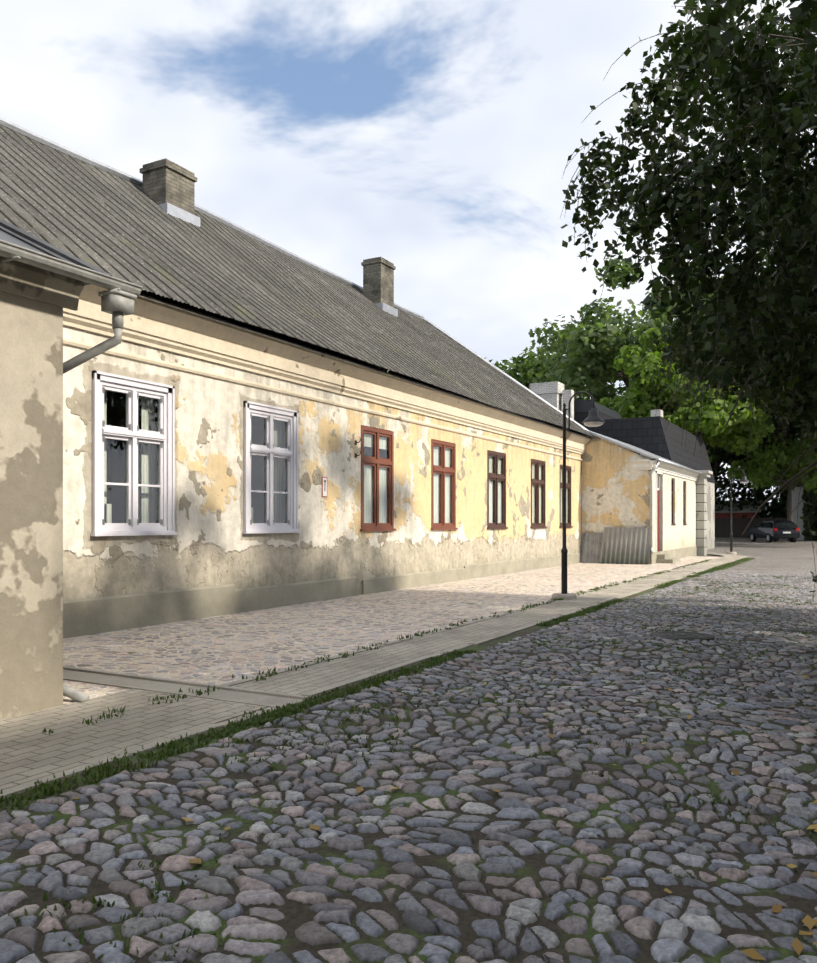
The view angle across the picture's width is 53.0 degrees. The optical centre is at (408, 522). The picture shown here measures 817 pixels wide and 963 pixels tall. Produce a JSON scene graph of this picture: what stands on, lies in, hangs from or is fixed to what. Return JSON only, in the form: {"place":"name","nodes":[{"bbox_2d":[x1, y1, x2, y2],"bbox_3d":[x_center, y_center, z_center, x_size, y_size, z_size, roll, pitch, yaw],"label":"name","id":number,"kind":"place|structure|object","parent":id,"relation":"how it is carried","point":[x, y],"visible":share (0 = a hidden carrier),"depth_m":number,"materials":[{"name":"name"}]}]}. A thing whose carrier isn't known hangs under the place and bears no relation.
{"place":"outdoors","nodes":[
{"label":"outdoors","id":0,"kind":"place"},
{"bbox_2d":[63,284,589,638],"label":"long house walls","id":1,"kind":"structure","parent":0,"point":[210,559],"depth_m":12.63,"materials":[{"name":"beige paint"}]},
{"bbox_2d":[0,125,593,436],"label":"roof","id":2,"kind":"structure","parent":1,"relation":"on","point":[117,226],"depth_m":14.31,"materials":[{"name":"grey metal"}]},
{"bbox_2d":[360,425,395,530],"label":"old window","id":3,"kind":"structure","parent":1,"relation":"attached to","point":[377,479],"depth_m":15.34,"materials":[{"name":"brown paint"}]},
{"bbox_2d":[431,439,457,529],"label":"old window","id":4,"kind":"structure","parent":1,"relation":"attached to","point":[443,485],"depth_m":17.78,"materials":[{"name":"brown paint"}]},
{"bbox_2d":[487,450,507,528],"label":"old window","id":5,"kind":"structure","parent":1,"relation":"attached to","point":[496,490],"depth_m":20.43,"materials":[{"name":"brown paint"}]},
{"bbox_2d":[530,459,546,527],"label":"old window","id":6,"kind":"structure","parent":1,"relation":"attached to","point":[538,493],"depth_m":23.11,"materials":[{"name":"brown paint"}]},
{"bbox_2d":[559,465,572,527],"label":"old window","id":7,"kind":"structure","parent":1,"relation":"attached to","point":[568,496],"depth_m":25.60,"materials":[{"name":"brown paint"}]},
{"bbox_2d":[0,553,747,798],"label":"pavement","id":8,"kind":"structure","parent":0,"point":[31,753],"depth_m":6.04,"materials":[{"name":"concrete"}]},
{"bbox_2d":[0,0,816,504],"label":"sky","id":9,"kind":"structure","parent":0,"point":[432,139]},
{"bbox_2d":[359,538,816,745],"bbox_3d":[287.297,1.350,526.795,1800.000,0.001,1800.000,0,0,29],"label":"ground","id":10,"kind":"structure","parent":0,"point":[782,555],"depth_m":35.77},
{"bbox_2d":[0,218,110,718],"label":"building wall","id":11,"kind":"structure","parent":10,"relation":"on","point":[34,301],"depth_m":5.61,"materials":[{"name":"paint"}]},
{"bbox_2d":[0,239,142,702],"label":"rain gutter","id":12,"kind":"object","parent":11,"relation":"attached to","point":[119,297],"visible":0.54,"depth_m":5.86,"materials":[{"name":"grey metal"}]},
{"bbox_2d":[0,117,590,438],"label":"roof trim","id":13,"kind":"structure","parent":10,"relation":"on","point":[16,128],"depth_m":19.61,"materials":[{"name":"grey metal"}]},
{"bbox_2d":[91,370,176,535],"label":"window","id":14,"kind":"structure","parent":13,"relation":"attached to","point":[133,456],"depth_m":10.45,"materials":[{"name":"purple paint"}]},
{"bbox_2d":[139,158,199,226],"bbox_3d":[-4.728,-6.280,16.236,0.760,1.460,0.900,0,0,29],"label":"chimney","id":15,"kind":"object","parent":13,"relation":"on","point":[169,186],"visible":0.71,"depth_m":15.96,"materials":[{"name":"brick"}]},
{"bbox_2d":[243,401,300,533],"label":"window","id":16,"kind":"structure","parent":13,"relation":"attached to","point":[270,469],"depth_m":12.92,"materials":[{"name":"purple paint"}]},
{"bbox_2d":[322,438,360,496],"bbox_3d":[-1.148,-0.965,14.188,0.107,1.070,1.090,0,0,29],"label":"facade sign and hooks","id":17,"kind":"object","parent":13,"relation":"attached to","point":[324,486],"visible":0.98,"depth_m":13.81,"materials":[{"name":"white metal"}]},
{"bbox_2d":[361,257,397,316],"bbox_3d":[-0.829,-6.500,23.392,0.720,1.900,0.860,0,0,29],"label":"chimney","id":18,"kind":"object","parent":13,"relation":"on","point":[378,281],"visible":0.69,"depth_m":23.12,"materials":[{"name":"brick"}]},
{"bbox_2d":[0,558,754,813],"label":"verge strips","id":19,"kind":"object","parent":10,"relation":"on","point":[477,649],"visible":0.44,"depth_m":5.59,"materials":[{"name":"green plant"}]},
{"bbox_2d":[63,556,719,704],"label":"forecourt","id":20,"kind":"structure","parent":10,"relation":"on","point":[218,650],"depth_m":10.08,"materials":[{"name":"beige stone"}]},
{"bbox_2d":[581,533,603,562],"bbox_3d":[6.041,0.815,26.448,0.900,0.985,0.382,0,0,29],"label":"leaning sheet","id":21,"kind":"object","parent":20,"relation":"on","point":[592,547],"visible":0.65,"depth_m":26.50,"materials":[{"name":"grey metal"}]},
{"bbox_2d":[601,527,651,564],"bbox_3d":[6.874,0.725,25.886,1.500,1.166,0.491,0,0,29],"label":"leaning sheet","id":22,"kind":"object","parent":20,"relation":"on","point":[626,545],"visible":1,"depth_m":25.88,"materials":[{"name":"grey metal"}]},
{"bbox_2d":[0,698,816,962],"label":"road cobbles","id":23,"kind":"object","parent":10,"relation":"on","point":[444,862],"visible":0.88,"depth_m":3.21,"materials":[{"name":"grey stone"}]},
{"bbox_2d":[72,592,816,959],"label":"fallen leaves","id":24,"kind":"object","parent":23,"relation":"on","point":[796,944],"visible":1,"depth_m":3.03,"materials":[{"name":"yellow plant"}]},
{"bbox_2d":[552,391,604,600],"bbox_3d":[2.879,-0.438,13.890,0.905,3.575,0.420,0,0,29],"label":"lamp post","id":25,"kind":"object","parent":10,"relation":"on","point":[593,419],"visible":0.98,"depth_m":13.96,"materials":[{"name":"black metal"}]},
{"bbox_2d":[345,624,816,754],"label":"road cobbles","id":26,"kind":"object","parent":10,"relation":"on","point":[740,699],"visible":0.81,"depth_m":6.41,"materials":[{"name":"grey stone"}]},
{"bbox_2d":[650,631,713,640],"bbox_3d":[3.049,1.273,9.150,0.700,0.042,0.700,0,0,29],"label":"manhole cover","id":27,"kind":"object","parent":26,"relation":"on","point":[676,635],"visible":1,"depth_m":9.09,"materials":[{"name":"metal"}]},
{"bbox_2d":[520,250,729,401],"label":"tall tree","id":28,"kind":"object","parent":10,"relation":"on","point":[586,359],"depth_m":58.65,"materials":[{"name":"green plant"}]},
{"bbox_2d":[582,429,698,563],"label":"annex walls","id":29,"kind":"structure","parent":10,"relation":"on","point":[615,484],"depth_m":26.64,"materials":[{"name":"beige paint"}]},
{"bbox_2d":[657,474,659,551],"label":"annex door","id":30,"kind":"structure","parent":29,"relation":"in","point":[658,482],"depth_m":27.26,"materials":[{"name":"wood"}]},
{"bbox_2d":[671,478,675,524],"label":"annex window","id":31,"kind":"structure","parent":29,"relation":"attached to","point":[672,492],"depth_m":29.30,"materials":[{"name":"brown paint"}]},
{"bbox_2d":[650,458,702,553],"bbox_3d":[9.723,-0.520,29.369,0.320,3.011,8.606,0,0,29],"label":"drainpipe","id":32,"kind":"object","parent":29,"relation":"attached to","point":[659,460],"visible":0.83,"depth_m":25.73,"materials":[{"name":"white metal"}]},
{"bbox_2d":[683,481,686,524],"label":"annex window","id":33,"kind":"structure","parent":29,"relation":"attached to","point":[684,503],"depth_m":31.27,"materials":[{"name":"brown paint"}]},
{"bbox_2d":[596,327,774,451],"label":"sunlit tree","id":34,"kind":"object","parent":10,"relation":"on","point":[640,381],"depth_m":44.59,"materials":[{"name":"green plant"}]},
{"bbox_2d":[560,0,816,596],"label":"tree","id":35,"kind":"object","parent":10,"relation":"on","point":[751,69],"depth_m":7.33,"materials":[{"name":"green plant"}]},
{"bbox_2d":[560,570,816,639],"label":"road cobbles","id":36,"kind":"object","parent":10,"relation":"on","point":[794,617],"visible":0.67,"depth_m":12.20,"materials":[{"name":"grey stone"}]},
{"bbox_2d":[0,558,816,962],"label":"grass tufts","id":37,"kind":"object","parent":36,"relation":"on","point":[290,710],"visible":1,"depth_m":5.26,"materials":[{"name":"green plant"}]},
{"bbox_2d":[622,379,775,461],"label":"tree foliage","id":38,"kind":"object","parent":10,"relation":"on","point":[755,430],"depth_m":46.58,"materials":[{"name":"green plant"}]},
{"bbox_2d":[726,469,748,554],"bbox_3d":[13.604,-0.438,33.863,0.905,3.575,0.420,0,0,29],"label":"lamp post","id":39,"kind":"object","parent":10,"relation":"on","point":[743,480],"visible":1,"depth_m":33.94,"materials":[{"name":"black metal"}]},
{"bbox_2d":[709,463,787,517],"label":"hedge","id":40,"kind":"object","parent":10,"relation":"on","point":[746,497],"visible":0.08,"depth_m":73.89,"materials":[{"name":"green plant"}]},
{"bbox_2d":[715,500,786,537],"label":"fence","id":41,"kind":"object","parent":10,"relation":"on","point":[722,523],"visible":0.25,"depth_m":73.32,"materials":[{"name":"brown wood"}]},
{"bbox_2d":[748,521,799,542],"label":"parked car","id":42,"kind":"object","parent":10,"relation":"on","point":[769,531],"visible":0.98,"depth_m":55.27,"materials":[{"name":"black paint"}]},
{"bbox_2d":[755,413,807,499],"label":"tree","id":43,"kind":"object","parent":10,"relation":"on","point":[794,430],"depth_m":76.55,"materials":[{"name":"green plant"}]},
{"bbox_2d":[767,388,813,528],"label":"tree","id":44,"kind":"object","parent":10,"relation":"on","point":[800,423],"depth_m":58.31,"materials":[{"name":"green plant"}]},
{"bbox_2d":[792,482,806,539],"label":"tree trunk","id":45,"kind":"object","parent":10,"relation":"on","point":[796,496],"depth_m":63.34,"materials":[{"name":"grey wood"}]},
{"bbox_2d":[801,483,816,540],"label":"shrubs","id":46,"kind":"object","parent":10,"relation":"on","point":[812,519],"visible":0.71,"depth_m":59.89,"materials":[{"name":"green plant"}]},
{"bbox_2d":[574,399,714,555],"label":"building","id":47,"kind":"structure","parent":0,"point":[645,433],"depth_m":34.77,"materials":[{"name":"white stone"}]},
{"bbox_2d":[530,381,573,419],"bbox_3d":[6.422,-3.925,36.552,1.800,4.550,0.950,0,0,29],"label":"chimney","id":48,"kind":"object","parent":47,"relation":"on","point":[556,395],"visible":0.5,"depth_m":36.18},
{"bbox_2d":[706,433,793,500],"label":"tree","id":49,"kind":"object","parent":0,"point":[731,459],"depth_m":80.01,"materials":[{"name":"green plant"}]},
{"bbox_2d":[704,414,801,514],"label":"tree","id":50,"kind":"object","parent":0,"point":[712,451],"depth_m":75.36,"materials":[{"name":"green plant"}]},
{"bbox_2d":[727,414,804,517],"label":"tree","id":51,"kind":"object","parent":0,"point":[766,443],"depth_m":75.39,"materials":[{"name":"green plant"}]},
{"bbox_2d":[727,431,816,541],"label":"green tree","id":52,"kind":"object","parent":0,"point":[756,472],"depth_m":56.89,"materials":[{"name":"green plant"}]},
{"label":"dark tree branches","id":53,"kind":"object","parent":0,"visible":0},
{"bbox_2d":[627,188,808,425],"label":"tree","id":54,"kind":"object","parent":53,"relation":"attached to","point":[790,421],"depth_m":51.89,"materials":[{"name":"green plant"}]},
{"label":"tree branches","id":55,"kind":"object","parent":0,"visible":0},
{"bbox_2d":[617,395,774,461],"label":"tree","id":56,"kind":"object","parent":55,"relation":"attached to","point":[717,457],"depth_m":79.17,"materials":[{"name":"green plant"}]},
{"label":"tree branches","id":57,"kind":"object","parent":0,"visible":0},
{"bbox_2d":[484,349,593,399],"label":"tree","id":58,"kind":"object","parent":57,"relation":"attached to","point":[522,379],"visible":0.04,"depth_m":68.59,"materials":[{"name":"green plant"}]},
{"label":"distant tree row branches","id":59,"kind":"object","parent":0,"visible":0},
{"bbox_2d":[590,380,721,465],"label":"tree","id":60,"kind":"object","parent":59,"relation":"attached to","point":[621,389],"depth_m":83.84,"materials":[{"name":"green plant"}]},
{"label":"small tree branches","id":61,"kind":"object","parent":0,"visible":0},
{"bbox_2d":[599,395,657,417],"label":"tree","id":62,"kind":"object","parent":61,"relation":"attached to","point":[616,397],"depth_m":46.96,"materials":[{"name":"green plant"}]}
]}

